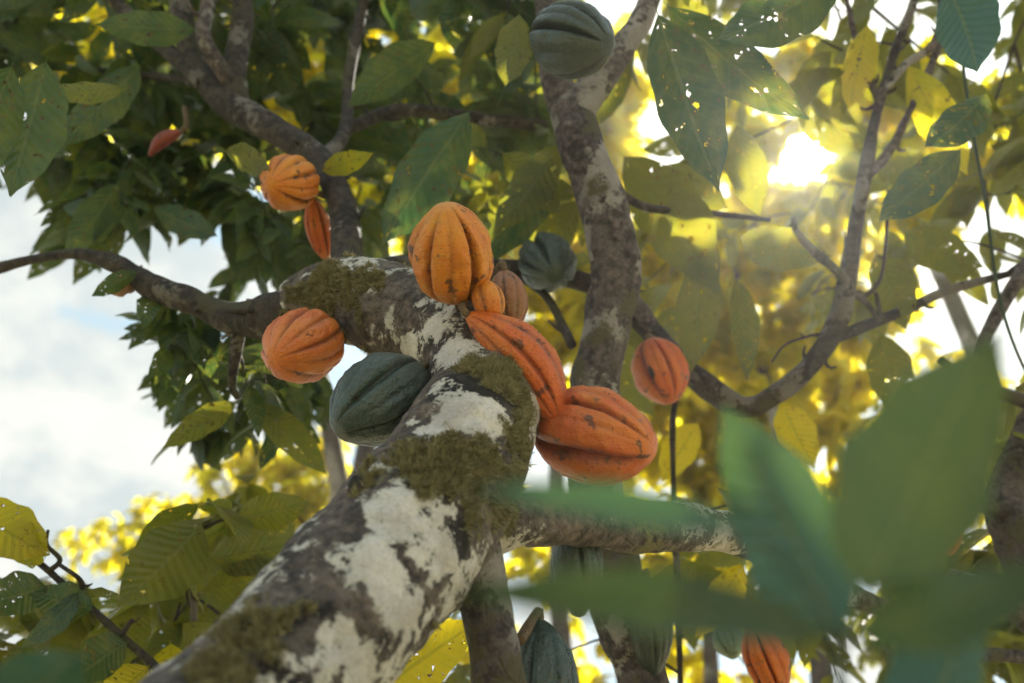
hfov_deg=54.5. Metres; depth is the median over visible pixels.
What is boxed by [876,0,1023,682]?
cacao tree
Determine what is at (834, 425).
shade tree
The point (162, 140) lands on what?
cacao pod
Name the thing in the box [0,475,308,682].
cacao sapling
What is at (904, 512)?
young cacao shoot
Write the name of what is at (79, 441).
sky
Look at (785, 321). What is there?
shade tree
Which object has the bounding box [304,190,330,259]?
cacao pod
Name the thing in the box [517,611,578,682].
cacao pod
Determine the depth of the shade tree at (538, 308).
6.65 m
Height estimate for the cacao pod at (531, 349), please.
0.197 m
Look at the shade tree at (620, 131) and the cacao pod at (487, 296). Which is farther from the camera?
the shade tree at (620, 131)
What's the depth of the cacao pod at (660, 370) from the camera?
1.82 m
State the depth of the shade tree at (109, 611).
7.49 m
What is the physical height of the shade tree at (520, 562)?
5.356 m
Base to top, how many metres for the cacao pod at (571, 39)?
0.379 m
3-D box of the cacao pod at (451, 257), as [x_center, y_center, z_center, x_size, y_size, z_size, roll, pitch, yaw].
[-0.074,-0.105,1.221,0.114,0.107,0.117,25,-44,-28]
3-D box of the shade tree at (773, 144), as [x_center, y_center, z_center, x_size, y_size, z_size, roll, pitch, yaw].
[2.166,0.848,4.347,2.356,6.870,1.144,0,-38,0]
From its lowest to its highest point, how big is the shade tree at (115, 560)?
5.485 m
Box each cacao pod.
[148,105,188,156]
[260,154,319,210]
[261,307,344,383]
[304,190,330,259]
[329,352,429,446]
[408,201,493,310]
[458,299,566,418]
[471,279,504,313]
[490,260,527,320]
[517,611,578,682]
[518,231,576,292]
[529,0,614,79]
[535,385,657,482]
[551,544,603,570]
[630,627,672,674]
[631,333,689,404]
[712,638,741,659]
[741,641,790,682]
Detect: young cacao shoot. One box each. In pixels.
[0,649,83,682]
[455,328,1023,682]
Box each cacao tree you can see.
[0,0,884,682]
[428,0,1023,682]
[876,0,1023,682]
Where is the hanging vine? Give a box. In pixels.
[962,66,1023,370]
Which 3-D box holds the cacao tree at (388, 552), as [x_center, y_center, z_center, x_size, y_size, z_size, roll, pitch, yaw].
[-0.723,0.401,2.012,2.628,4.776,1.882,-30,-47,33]
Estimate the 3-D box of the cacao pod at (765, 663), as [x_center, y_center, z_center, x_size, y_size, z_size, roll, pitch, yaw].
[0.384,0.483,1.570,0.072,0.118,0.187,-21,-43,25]
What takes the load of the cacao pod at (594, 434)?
attached to the cacao tree at (388, 552)
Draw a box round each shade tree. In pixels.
[30,0,458,499]
[49,496,184,607]
[101,566,247,662]
[149,428,356,551]
[232,12,675,473]
[435,547,808,682]
[499,234,712,648]
[556,180,940,682]
[622,376,782,682]
[656,334,1016,559]
[675,24,1023,349]
[847,549,996,682]
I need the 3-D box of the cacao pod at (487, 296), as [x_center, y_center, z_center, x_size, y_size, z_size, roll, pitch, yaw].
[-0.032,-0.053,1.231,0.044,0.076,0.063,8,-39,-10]
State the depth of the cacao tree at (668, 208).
1.93 m
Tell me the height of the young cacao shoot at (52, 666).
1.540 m
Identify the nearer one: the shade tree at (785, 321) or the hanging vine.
the hanging vine
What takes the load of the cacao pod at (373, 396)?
attached to the cacao tree at (388, 552)
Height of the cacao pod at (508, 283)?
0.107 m
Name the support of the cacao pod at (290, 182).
attached to the cacao tree at (388, 552)
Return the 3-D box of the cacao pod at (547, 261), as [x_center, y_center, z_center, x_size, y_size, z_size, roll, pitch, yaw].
[0.069,-0.146,1.858,0.112,0.154,0.132,-19,-42,22]
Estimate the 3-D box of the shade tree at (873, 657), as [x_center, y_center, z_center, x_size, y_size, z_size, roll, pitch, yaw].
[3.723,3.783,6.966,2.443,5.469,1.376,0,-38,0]
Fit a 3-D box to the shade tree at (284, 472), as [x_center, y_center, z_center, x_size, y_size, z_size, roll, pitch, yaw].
[-1.637,2.955,6.110,2.066,5.720,0.803,0,-38,0]
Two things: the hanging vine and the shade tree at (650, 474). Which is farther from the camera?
the shade tree at (650, 474)
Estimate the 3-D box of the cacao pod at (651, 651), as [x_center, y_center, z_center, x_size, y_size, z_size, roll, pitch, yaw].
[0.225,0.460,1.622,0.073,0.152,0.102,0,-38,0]
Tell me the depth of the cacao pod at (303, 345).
1.32 m
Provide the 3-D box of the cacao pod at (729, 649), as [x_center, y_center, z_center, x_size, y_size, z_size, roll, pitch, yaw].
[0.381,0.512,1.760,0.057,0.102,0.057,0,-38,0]
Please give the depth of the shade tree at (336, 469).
6.54 m
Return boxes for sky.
[0,0,1023,682]
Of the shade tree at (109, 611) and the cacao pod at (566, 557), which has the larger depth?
the shade tree at (109, 611)

